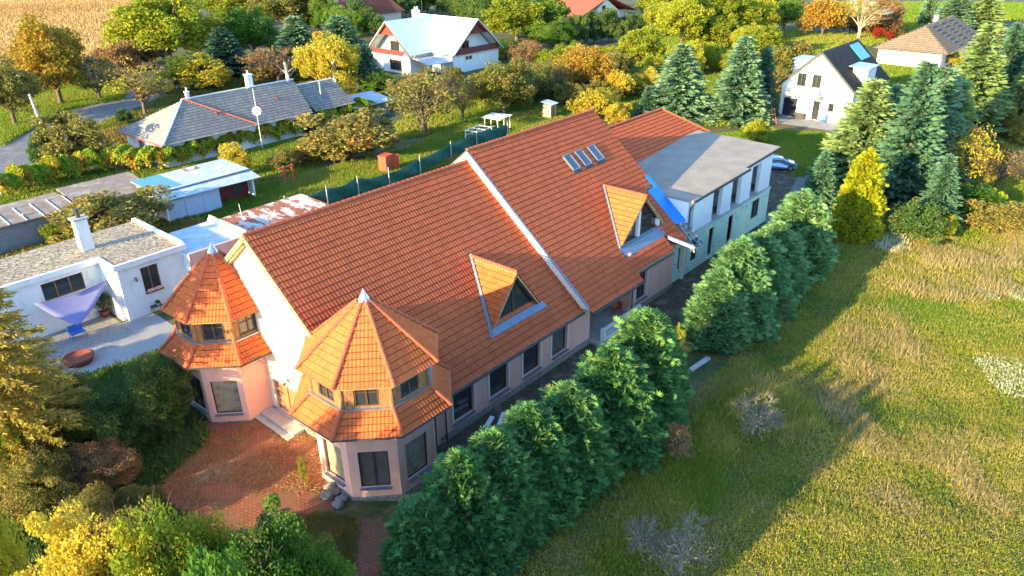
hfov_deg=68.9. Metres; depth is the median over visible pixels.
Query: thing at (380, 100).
corrugated shed
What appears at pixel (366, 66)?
spruce tree
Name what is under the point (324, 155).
garden bush
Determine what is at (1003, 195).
garden bush
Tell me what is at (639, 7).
garden bush
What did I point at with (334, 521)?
yard weeds
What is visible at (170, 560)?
maple tree
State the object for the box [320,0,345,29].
garden bush
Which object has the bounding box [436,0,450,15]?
evergreen shrub
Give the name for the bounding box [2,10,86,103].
broadleaf tree
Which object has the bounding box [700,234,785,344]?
cypress tree
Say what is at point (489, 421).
plank
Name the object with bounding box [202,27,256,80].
spruce tree
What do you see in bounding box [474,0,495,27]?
evergreen shrub
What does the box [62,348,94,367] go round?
round planter
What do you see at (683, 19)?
broadleaf tree
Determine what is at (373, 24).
evergreen shrub
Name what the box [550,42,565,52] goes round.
garden bush
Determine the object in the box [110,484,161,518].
shrub
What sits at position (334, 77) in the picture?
birch stump
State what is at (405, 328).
house
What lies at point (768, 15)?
broadleaf tree
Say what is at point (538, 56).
garden bush
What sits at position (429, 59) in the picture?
carport
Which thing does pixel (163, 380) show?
shrub
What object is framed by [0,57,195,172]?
road
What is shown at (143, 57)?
garden bush
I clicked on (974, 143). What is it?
shrub
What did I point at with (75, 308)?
shade sail
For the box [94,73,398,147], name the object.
field grass
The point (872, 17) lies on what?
broadleaf tree
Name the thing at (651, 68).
garden bush
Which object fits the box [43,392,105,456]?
shrub
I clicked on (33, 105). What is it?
utility pole
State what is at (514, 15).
broadleaf tree
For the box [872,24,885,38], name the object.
shrub
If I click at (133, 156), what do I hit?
grape vine
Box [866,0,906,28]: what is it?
broadleaf tree
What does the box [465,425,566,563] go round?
cypress tree
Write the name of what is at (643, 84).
garden bush
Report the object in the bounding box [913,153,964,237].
spruce tree
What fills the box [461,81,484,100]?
garden bush
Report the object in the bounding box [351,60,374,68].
garden bush
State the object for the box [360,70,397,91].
garden bush
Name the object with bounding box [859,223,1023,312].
tall dry grass
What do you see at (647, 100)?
spruce tree
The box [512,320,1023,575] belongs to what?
meadow grass
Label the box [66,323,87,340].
garden bench
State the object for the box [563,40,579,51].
garden bush
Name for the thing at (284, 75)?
garden bush
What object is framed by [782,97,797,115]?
window
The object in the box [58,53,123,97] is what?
broadleaf tree
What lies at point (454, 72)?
garden bush
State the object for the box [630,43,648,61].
garden bush
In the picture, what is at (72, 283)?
window
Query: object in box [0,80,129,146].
verge grass
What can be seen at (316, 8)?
garden bush
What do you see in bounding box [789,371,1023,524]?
tall dry grass
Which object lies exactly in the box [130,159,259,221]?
blue roof shed
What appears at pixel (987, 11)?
spruce tree
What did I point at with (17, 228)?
garage row
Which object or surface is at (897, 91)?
spruce tree
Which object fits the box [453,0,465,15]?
evergreen shrub
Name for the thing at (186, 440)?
thicket undergrowth
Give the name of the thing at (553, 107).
door
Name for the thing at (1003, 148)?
garden bush
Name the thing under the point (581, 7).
red roof house
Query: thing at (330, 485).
stone
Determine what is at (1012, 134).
garden bush
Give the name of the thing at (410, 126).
orchard grass
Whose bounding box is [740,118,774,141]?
shrub
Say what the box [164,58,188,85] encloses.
garden bush
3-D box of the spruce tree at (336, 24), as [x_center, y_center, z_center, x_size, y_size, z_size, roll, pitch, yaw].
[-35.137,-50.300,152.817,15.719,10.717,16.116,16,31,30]
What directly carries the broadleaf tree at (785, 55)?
on the ground at (385, 510)
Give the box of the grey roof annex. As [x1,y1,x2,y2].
[296,78,355,128]
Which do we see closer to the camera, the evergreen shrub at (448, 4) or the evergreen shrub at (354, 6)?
the evergreen shrub at (354, 6)
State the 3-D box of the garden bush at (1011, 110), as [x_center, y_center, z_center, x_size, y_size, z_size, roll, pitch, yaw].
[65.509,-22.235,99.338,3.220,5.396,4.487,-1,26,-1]
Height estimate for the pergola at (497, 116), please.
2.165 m
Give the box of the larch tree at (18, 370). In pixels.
[0,284,112,533]
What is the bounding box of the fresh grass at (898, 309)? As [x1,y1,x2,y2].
[860,291,1022,351]
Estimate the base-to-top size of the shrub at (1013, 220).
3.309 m
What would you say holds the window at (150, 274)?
in the flat roof house at (140, 266)
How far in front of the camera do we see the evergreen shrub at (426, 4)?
235.09 m
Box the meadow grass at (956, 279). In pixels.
[778,181,1023,362]
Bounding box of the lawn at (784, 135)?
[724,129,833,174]
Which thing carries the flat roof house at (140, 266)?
on the ground at (385, 510)
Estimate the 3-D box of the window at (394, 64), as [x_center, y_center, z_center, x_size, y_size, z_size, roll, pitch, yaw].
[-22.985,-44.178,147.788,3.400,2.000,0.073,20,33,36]
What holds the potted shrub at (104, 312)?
on the ground at (385, 510)
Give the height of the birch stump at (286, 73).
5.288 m
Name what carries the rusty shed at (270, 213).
on the ground at (385, 510)
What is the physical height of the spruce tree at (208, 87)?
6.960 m
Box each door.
[166,188,221,220]
[275,380,295,411]
[552,105,554,116]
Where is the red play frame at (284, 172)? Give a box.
[278,164,294,182]
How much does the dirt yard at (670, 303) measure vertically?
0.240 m
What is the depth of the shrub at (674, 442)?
41.17 m
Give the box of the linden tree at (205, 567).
[181,544,251,575]
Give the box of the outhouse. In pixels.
[541,99,557,117]
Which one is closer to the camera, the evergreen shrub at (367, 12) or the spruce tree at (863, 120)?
the spruce tree at (863, 120)
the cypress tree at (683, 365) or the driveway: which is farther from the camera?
the driveway
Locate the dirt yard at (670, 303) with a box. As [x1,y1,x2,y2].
[438,168,837,454]
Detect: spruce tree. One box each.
[188,51,218,92]
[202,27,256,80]
[270,14,316,61]
[313,14,367,54]
[355,43,384,92]
[630,85,658,117]
[641,42,716,124]
[702,35,776,128]
[755,46,780,118]
[799,150,838,216]
[804,77,896,188]
[876,58,948,215]
[882,84,904,129]
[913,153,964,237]
[914,0,939,24]
[921,64,973,186]
[925,0,977,34]
[953,77,980,175]
[955,22,1015,144]
[965,0,1007,38]
[995,21,1023,98]
[1001,65,1023,115]
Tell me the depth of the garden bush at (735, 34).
159.87 m
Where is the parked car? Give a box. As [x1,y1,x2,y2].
[771,154,797,170]
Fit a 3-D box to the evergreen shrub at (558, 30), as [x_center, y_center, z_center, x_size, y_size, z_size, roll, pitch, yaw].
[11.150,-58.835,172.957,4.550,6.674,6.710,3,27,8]
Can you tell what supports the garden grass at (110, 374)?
on the ground at (385, 510)
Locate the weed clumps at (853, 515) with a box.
[545,211,1023,575]
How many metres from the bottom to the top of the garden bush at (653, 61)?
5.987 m
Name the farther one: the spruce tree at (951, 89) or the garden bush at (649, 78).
the garden bush at (649, 78)
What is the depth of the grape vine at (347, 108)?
110.78 m
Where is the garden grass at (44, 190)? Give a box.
[0,168,175,204]
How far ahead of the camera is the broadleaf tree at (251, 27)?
157.38 m
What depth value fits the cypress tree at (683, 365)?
45.62 m
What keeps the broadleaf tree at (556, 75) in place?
on the ground at (385, 510)
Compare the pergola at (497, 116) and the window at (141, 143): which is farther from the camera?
the pergola at (497, 116)
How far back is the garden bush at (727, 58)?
139.82 m
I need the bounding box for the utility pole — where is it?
[26,94,40,122]
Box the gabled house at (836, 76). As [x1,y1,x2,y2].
[776,39,890,122]
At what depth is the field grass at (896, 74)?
139.85 m
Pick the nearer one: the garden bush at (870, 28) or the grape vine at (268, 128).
the grape vine at (268, 128)
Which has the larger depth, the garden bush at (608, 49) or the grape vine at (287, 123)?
the garden bush at (608, 49)
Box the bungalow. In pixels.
[873,14,977,67]
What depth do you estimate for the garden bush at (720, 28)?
163.59 m
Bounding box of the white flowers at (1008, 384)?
[972,349,1023,397]
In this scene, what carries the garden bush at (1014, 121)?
on the ground at (385, 510)
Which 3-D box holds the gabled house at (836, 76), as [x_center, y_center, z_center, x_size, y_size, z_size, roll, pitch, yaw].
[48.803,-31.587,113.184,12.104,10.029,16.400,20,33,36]
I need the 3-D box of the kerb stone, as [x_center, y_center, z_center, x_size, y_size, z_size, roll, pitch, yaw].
[12.789,5.160,50.870,2.238,0.120,0.347,-23,34,-38]
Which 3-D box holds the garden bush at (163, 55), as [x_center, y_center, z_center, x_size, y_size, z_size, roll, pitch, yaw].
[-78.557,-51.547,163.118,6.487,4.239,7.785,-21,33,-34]
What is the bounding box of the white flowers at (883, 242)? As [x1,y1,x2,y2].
[874,230,911,251]
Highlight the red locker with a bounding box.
[378,152,399,171]
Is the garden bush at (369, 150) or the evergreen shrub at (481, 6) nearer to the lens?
the garden bush at (369, 150)
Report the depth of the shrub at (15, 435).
38.05 m
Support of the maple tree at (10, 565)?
on the ground at (385, 510)
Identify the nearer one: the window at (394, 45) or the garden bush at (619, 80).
the garden bush at (619, 80)
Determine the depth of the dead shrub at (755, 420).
43.21 m
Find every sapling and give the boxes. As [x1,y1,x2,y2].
[297,455,308,488]
[676,322,685,345]
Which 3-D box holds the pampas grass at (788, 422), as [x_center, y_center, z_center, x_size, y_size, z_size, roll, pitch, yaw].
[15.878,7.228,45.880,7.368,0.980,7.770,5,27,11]
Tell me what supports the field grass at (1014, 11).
on the ground at (385, 510)
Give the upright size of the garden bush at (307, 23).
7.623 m
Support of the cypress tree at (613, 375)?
on the ground at (385, 510)
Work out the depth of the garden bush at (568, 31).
169.56 m
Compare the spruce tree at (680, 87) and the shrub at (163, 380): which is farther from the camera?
the spruce tree at (680, 87)
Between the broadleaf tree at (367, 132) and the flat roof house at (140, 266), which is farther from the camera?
the broadleaf tree at (367, 132)
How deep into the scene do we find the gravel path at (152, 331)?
54.25 m
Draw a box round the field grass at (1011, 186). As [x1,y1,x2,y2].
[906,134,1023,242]
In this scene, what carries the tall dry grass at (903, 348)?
on the ground at (385, 510)
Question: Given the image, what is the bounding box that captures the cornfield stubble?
[0,0,172,70]
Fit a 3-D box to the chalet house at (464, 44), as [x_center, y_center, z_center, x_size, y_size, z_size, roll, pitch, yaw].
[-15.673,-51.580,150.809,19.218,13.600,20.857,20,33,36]
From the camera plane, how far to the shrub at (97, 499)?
35.99 m
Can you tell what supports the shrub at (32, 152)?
on the ground at (385, 510)
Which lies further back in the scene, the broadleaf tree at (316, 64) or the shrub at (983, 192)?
the broadleaf tree at (316, 64)
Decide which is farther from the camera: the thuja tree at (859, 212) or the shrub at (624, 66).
the shrub at (624, 66)
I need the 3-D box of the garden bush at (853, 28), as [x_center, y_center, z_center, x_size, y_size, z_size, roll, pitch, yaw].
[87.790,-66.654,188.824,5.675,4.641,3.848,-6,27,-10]
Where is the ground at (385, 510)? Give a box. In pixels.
[1,0,1023,575]
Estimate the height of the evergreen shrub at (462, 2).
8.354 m
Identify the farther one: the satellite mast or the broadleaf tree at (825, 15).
the broadleaf tree at (825, 15)
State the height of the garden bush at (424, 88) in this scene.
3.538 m
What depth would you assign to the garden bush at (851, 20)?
189.20 m
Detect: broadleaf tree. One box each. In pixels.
[0,55,41,123]
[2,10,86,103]
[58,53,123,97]
[87,57,182,114]
[95,0,234,71]
[98,37,142,79]
[192,0,251,19]
[218,4,281,59]
[231,43,302,82]
[241,0,328,32]
[291,30,362,83]
[293,107,406,160]
[381,67,465,132]
[393,0,421,12]
[444,74,486,119]
[468,56,538,113]
[479,0,551,40]
[504,38,550,64]
[526,59,577,99]
[533,0,573,23]
[551,43,619,86]
[618,23,668,62]
[638,0,671,11]
[652,0,715,44]
[697,0,764,28]
[735,0,785,27]
[771,0,805,29]
[771,39,815,68]
[794,0,856,36]
[837,0,896,37]
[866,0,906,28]
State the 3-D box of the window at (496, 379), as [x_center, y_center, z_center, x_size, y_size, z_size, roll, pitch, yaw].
[-0.838,5.678,46.261,0.438,2.155,2.010,20,33,36]
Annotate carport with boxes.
[412,54,453,74]
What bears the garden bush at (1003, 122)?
on the ground at (385, 510)
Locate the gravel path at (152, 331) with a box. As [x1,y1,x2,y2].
[25,313,174,384]
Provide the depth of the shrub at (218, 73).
131.22 m
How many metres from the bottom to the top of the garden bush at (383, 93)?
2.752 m
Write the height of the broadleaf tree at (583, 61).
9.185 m
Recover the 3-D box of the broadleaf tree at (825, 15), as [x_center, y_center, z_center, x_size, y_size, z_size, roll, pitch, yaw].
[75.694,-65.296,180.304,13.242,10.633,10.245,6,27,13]
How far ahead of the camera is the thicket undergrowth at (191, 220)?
74.27 m
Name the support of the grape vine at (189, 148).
on the ground at (385, 510)
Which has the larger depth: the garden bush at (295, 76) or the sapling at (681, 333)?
the garden bush at (295, 76)
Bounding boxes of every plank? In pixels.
[484,416,494,427]
[497,412,505,425]
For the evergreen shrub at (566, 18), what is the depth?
174.72 m
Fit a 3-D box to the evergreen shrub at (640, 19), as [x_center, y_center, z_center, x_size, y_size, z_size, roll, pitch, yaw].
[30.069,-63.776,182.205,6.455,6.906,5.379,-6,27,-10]
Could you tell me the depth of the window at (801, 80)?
109.75 m
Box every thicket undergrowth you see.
[0,212,207,258]
[0,348,246,575]
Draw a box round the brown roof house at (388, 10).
[335,0,404,28]
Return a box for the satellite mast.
[248,88,262,147]
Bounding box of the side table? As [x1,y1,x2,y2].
[150,303,162,314]
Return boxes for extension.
[607,108,780,282]
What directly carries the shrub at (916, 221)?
on the ground at (385, 510)
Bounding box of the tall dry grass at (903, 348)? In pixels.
[824,302,941,397]
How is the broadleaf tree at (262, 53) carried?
on the ground at (385, 510)
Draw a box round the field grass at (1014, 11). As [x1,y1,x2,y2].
[833,1,1023,42]
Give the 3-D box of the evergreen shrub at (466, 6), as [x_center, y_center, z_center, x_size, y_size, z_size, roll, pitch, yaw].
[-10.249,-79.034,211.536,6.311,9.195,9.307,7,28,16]
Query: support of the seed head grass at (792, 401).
on the ground at (385, 510)
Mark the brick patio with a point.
(240, 506)
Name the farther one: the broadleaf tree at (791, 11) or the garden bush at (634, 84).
the broadleaf tree at (791, 11)
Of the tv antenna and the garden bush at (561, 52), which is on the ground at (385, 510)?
the garden bush at (561, 52)
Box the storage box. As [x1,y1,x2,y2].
[793,112,805,119]
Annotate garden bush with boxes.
[90,48,111,68]
[133,47,150,65]
[136,44,162,62]
[149,47,165,60]
[151,73,175,94]
[154,70,178,92]
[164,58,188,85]
[240,69,253,83]
[248,65,269,84]
[261,59,277,83]
[264,148,301,170]
[277,58,292,79]
[291,56,306,80]
[291,147,319,165]
[300,5,321,31]
[307,0,332,31]
[318,135,346,163]
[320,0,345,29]
[328,5,348,19]
[339,8,366,34]
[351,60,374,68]
[351,68,385,82]
[356,144,377,156]
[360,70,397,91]
[379,90,397,106]
[385,78,420,97]
[414,80,429,97]
[435,74,458,86]
[440,67,465,81]
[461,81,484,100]
[498,39,516,59]
[508,40,530,56]
[509,100,528,106]
[520,18,549,42]
[520,26,536,38]
[529,48,549,63]
[533,25,571,44]
[533,76,554,100]
[536,49,555,68]
[543,20,578,44]
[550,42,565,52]
[550,47,568,61]
[553,80,576,104]
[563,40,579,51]
[565,83,589,102]
[570,74,584,87]
[588,78,608,93]
[598,44,617,53]
[604,69,635,93]
[606,86,624,101]
[614,38,639,58]
[622,75,641,95]
[627,73,648,95]
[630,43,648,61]
[634,0,657,10]
[637,65,657,75]
[640,51,664,73]
[640,71,662,88]
[643,0,667,28]
[643,3,665,26]
[659,53,671,72]
[665,47,683,53]
[686,39,707,70]
[698,41,711,66]
[701,13,744,46]
[701,18,723,42]
[702,42,716,70]
[707,41,727,58]
[712,51,727,69]
[723,55,742,71]
[727,22,762,49]
[739,23,783,53]
[770,67,789,94]
[774,66,792,82]
[841,14,860,32]
[849,17,868,31]
[862,21,879,32]
[884,25,903,35]
[934,212,959,237]
[974,141,996,164]
[985,188,1007,200]
[989,109,1020,136]
[992,140,1013,163]
[999,100,1017,134]
[1005,113,1023,145]
[1008,119,1023,147]
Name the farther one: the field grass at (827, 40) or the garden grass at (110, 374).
the field grass at (827, 40)
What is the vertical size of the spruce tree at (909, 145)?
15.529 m
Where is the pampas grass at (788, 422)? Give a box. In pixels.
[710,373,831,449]
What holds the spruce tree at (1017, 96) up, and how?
on the ground at (385, 510)
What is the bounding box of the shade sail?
[34,280,107,324]
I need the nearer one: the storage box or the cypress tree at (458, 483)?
the cypress tree at (458, 483)
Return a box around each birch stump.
[278,57,295,80]
[328,58,338,83]
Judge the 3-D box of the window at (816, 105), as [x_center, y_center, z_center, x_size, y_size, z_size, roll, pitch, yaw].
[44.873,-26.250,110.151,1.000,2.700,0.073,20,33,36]
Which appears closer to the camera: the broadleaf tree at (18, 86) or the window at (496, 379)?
the window at (496, 379)
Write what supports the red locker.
on the ground at (385, 510)
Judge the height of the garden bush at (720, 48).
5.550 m
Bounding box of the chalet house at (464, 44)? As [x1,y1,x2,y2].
[368,0,503,74]
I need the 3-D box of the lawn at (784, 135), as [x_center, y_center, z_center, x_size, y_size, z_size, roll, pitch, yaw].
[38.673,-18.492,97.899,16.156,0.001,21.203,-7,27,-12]
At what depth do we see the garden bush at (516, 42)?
157.50 m
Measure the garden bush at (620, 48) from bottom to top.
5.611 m
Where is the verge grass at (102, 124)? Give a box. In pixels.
[0,116,119,201]
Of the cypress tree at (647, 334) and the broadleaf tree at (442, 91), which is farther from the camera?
the broadleaf tree at (442, 91)
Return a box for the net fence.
[284,122,507,203]
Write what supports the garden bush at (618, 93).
on the ground at (385, 510)
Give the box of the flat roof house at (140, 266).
[0,208,246,342]
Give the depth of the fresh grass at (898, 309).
56.03 m
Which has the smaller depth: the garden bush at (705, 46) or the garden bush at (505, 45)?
the garden bush at (705, 46)
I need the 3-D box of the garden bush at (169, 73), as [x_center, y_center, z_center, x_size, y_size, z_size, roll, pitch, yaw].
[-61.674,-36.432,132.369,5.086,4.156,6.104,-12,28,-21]
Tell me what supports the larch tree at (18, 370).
on the ground at (385, 510)
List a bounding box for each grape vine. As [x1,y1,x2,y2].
[0,163,43,194]
[22,155,78,186]
[59,146,118,177]
[101,143,157,172]
[147,140,205,169]
[197,131,242,159]
[234,120,283,145]
[276,107,326,135]
[322,97,376,128]
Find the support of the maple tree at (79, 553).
on the ground at (385, 510)
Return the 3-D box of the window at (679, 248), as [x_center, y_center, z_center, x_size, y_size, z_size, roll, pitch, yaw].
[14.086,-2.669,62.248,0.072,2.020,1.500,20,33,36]
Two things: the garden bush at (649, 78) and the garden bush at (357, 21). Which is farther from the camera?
the garden bush at (357, 21)
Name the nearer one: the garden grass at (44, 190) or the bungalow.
the garden grass at (44, 190)
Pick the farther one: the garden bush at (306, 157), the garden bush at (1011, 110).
the garden bush at (1011, 110)
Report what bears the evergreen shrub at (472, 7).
on the ground at (385, 510)
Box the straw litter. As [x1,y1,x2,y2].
[164,422,325,507]
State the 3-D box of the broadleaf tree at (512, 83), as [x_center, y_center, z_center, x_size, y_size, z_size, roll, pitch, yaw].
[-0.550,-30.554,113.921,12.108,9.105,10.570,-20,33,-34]
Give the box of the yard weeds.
[288,508,364,573]
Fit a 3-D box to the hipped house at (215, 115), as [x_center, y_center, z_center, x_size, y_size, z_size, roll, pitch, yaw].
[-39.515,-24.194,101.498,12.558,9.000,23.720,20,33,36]
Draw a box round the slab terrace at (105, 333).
[25,315,138,368]
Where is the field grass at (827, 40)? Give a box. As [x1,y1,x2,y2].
[635,29,881,66]
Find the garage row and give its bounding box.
[0,172,140,253]
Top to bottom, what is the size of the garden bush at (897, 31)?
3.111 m
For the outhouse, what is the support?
on the ground at (385, 510)
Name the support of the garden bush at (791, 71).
on the ground at (385, 510)
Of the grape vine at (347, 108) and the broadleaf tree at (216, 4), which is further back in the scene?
the broadleaf tree at (216, 4)
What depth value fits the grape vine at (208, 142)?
95.94 m
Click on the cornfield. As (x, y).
(70, 27)
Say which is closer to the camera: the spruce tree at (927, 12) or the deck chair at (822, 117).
the deck chair at (822, 117)
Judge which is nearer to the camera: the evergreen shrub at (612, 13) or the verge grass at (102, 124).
the verge grass at (102, 124)
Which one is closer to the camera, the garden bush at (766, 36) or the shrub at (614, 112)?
the shrub at (614, 112)
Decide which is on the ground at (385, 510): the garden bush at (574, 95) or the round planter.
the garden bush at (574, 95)
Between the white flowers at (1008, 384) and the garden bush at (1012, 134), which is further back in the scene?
the garden bush at (1012, 134)
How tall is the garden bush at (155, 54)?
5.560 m
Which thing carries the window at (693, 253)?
in the extension
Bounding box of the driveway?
[764,171,836,223]
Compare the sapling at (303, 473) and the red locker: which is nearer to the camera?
the sapling at (303, 473)
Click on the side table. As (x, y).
(154, 306)
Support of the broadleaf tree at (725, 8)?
on the ground at (385, 510)
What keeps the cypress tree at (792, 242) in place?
on the ground at (385, 510)
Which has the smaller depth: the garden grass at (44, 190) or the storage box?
the garden grass at (44, 190)
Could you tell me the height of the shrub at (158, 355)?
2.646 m
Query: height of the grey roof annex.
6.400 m
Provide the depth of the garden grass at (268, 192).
80.88 m
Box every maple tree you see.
[0,496,34,575]
[10,497,172,575]
[106,486,234,575]
[215,492,329,575]
[270,525,357,575]
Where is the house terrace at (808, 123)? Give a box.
[772,116,841,130]
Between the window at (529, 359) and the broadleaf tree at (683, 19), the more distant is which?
the broadleaf tree at (683, 19)
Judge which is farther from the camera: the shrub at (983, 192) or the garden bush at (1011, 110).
the garden bush at (1011, 110)
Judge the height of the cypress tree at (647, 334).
8.012 m
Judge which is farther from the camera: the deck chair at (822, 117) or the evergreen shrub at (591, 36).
the evergreen shrub at (591, 36)
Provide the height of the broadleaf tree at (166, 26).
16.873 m
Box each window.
[40,272,85,300]
[139,140,143,148]
[140,263,164,293]
[390,40,398,50]
[390,59,401,70]
[451,380,476,425]
[462,40,468,48]
[487,358,510,401]
[521,338,542,379]
[550,321,568,359]
[634,269,648,303]
[677,248,679,268]
[690,238,696,260]
[750,198,758,218]
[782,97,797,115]
[796,73,806,86]
[811,74,821,87]
[811,101,820,119]
[828,103,833,111]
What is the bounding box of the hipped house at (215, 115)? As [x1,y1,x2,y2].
[116,70,312,167]
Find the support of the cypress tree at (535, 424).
on the ground at (385, 510)
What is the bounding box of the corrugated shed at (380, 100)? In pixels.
[348,91,393,116]
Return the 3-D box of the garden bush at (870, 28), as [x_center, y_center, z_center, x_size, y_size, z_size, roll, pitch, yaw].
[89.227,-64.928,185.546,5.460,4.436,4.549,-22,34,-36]
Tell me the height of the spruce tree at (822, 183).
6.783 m
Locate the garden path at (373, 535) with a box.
[337,515,388,575]
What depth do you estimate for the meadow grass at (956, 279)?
60.28 m
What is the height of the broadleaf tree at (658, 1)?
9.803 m
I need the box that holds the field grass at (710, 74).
[636,54,780,127]
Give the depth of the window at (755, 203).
71.89 m
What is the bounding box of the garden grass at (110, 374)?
[85,348,161,394]
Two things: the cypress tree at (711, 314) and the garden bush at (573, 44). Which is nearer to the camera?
the cypress tree at (711, 314)
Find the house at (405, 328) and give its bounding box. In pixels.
[158,108,703,500]
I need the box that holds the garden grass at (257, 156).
[171,136,328,181]
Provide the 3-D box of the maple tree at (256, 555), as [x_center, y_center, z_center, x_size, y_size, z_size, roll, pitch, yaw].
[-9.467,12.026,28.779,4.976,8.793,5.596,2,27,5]
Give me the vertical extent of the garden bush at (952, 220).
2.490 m
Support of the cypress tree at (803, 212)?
on the ground at (385, 510)
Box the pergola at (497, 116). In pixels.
[465,113,510,137]
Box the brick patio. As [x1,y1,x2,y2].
[154,419,335,537]
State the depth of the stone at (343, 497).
39.45 m
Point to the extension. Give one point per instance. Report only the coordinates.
(714, 188)
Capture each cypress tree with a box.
[375,491,475,575]
[416,445,529,575]
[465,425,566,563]
[498,399,587,533]
[539,379,625,514]
[571,340,670,475]
[603,305,696,441]
[663,313,693,408]
[677,266,758,355]
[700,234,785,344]
[741,227,803,322]
[761,220,818,295]
[768,188,841,281]
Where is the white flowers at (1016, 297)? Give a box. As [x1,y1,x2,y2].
[970,278,1023,300]
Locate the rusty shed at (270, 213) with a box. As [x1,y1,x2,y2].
[220,193,328,231]
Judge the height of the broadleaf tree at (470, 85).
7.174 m
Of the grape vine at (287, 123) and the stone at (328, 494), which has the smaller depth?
the stone at (328, 494)
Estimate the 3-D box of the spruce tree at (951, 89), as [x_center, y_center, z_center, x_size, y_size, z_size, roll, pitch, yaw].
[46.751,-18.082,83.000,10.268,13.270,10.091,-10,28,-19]
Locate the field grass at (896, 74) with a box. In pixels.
[878,63,933,100]
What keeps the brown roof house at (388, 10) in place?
on the ground at (385, 510)
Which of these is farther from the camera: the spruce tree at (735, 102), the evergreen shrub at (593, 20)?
the evergreen shrub at (593, 20)
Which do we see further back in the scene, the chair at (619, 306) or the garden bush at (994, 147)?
the garden bush at (994, 147)
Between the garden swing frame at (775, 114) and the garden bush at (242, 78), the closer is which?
the garden swing frame at (775, 114)
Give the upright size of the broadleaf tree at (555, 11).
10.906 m
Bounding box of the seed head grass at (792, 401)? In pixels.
[709,363,836,446]
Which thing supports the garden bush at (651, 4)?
on the ground at (385, 510)
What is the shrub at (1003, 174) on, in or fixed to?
on the ground at (385, 510)
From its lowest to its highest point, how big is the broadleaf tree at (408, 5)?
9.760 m
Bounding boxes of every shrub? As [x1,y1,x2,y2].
[0,412,45,480]
[0,441,81,522]
[16,367,88,404]
[25,129,56,163]
[27,110,114,157]
[36,223,73,244]
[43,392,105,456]
[44,184,177,243]
[50,479,121,543]
[58,436,145,496]
[76,383,155,450]
[94,291,112,317]
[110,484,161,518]
[114,107,134,123]
[116,352,197,436]
[141,346,175,370]
[164,52,238,90]
[217,141,252,168]
[346,0,368,26]
[361,6,375,34]
[364,12,384,34]
[414,0,430,12]
[418,67,432,78]
[429,0,439,12]
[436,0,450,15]
[444,0,457,16]
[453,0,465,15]
[459,0,471,17]
[463,0,476,18]
[467,0,480,18]
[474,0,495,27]
[551,19,566,44]
[558,16,572,44]
[566,87,621,114]
[570,13,587,40]
[572,15,591,42]
[580,17,599,42]
[585,9,607,42]
[592,12,614,42]
[600,7,618,41]
[601,103,633,123]
[604,17,623,41]
[608,49,634,73]
[612,19,629,41]
[620,511,663,560]
[621,14,640,36]
[623,12,648,30]
[645,508,715,575]
[664,422,695,461]
[728,388,785,440]
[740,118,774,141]
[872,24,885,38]
[884,196,950,245]
[885,29,894,39]
[922,180,1008,218]
[939,122,1004,185]
[946,51,964,66]
[960,198,1023,233]
[981,148,1023,186]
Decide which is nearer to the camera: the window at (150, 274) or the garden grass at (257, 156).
the window at (150, 274)
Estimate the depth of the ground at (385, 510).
42.21 m
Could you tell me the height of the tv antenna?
0.430 m
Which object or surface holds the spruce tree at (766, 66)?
on the ground at (385, 510)
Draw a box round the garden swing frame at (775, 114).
[771,104,776,124]
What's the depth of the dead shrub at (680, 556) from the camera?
34.35 m
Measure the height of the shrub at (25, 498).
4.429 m
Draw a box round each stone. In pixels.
[319,489,334,500]
[323,481,337,489]
[332,487,340,495]
[332,499,343,509]
[335,494,348,501]
[689,356,710,371]
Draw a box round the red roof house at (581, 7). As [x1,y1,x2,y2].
[557,0,637,17]
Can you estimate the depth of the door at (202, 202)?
77.22 m
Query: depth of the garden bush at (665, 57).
135.09 m
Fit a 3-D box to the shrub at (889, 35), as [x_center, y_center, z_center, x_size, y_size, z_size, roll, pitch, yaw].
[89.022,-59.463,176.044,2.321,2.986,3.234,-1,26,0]
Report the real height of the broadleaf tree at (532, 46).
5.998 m
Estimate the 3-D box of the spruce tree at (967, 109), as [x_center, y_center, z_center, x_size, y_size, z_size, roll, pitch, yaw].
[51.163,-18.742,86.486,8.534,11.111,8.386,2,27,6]
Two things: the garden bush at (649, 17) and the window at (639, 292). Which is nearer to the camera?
the window at (639, 292)
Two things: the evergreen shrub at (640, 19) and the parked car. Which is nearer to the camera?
the parked car
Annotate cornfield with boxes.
[1,0,181,51]
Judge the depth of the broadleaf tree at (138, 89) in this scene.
115.38 m
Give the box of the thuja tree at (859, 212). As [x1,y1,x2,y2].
[828,147,889,243]
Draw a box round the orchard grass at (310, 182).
[267,108,566,203]
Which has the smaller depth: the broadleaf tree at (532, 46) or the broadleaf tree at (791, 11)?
the broadleaf tree at (532, 46)
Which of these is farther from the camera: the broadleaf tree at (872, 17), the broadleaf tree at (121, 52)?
the broadleaf tree at (872, 17)
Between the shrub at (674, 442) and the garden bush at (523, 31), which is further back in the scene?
the garden bush at (523, 31)
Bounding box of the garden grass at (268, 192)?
[157,178,281,224]
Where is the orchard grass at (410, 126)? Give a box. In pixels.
[383,64,641,141]
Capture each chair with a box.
[614,301,621,314]
[818,113,825,123]
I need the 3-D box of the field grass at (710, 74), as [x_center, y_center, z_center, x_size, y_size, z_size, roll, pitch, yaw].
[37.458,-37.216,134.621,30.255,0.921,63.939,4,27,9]
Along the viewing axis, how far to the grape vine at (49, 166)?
86.48 m

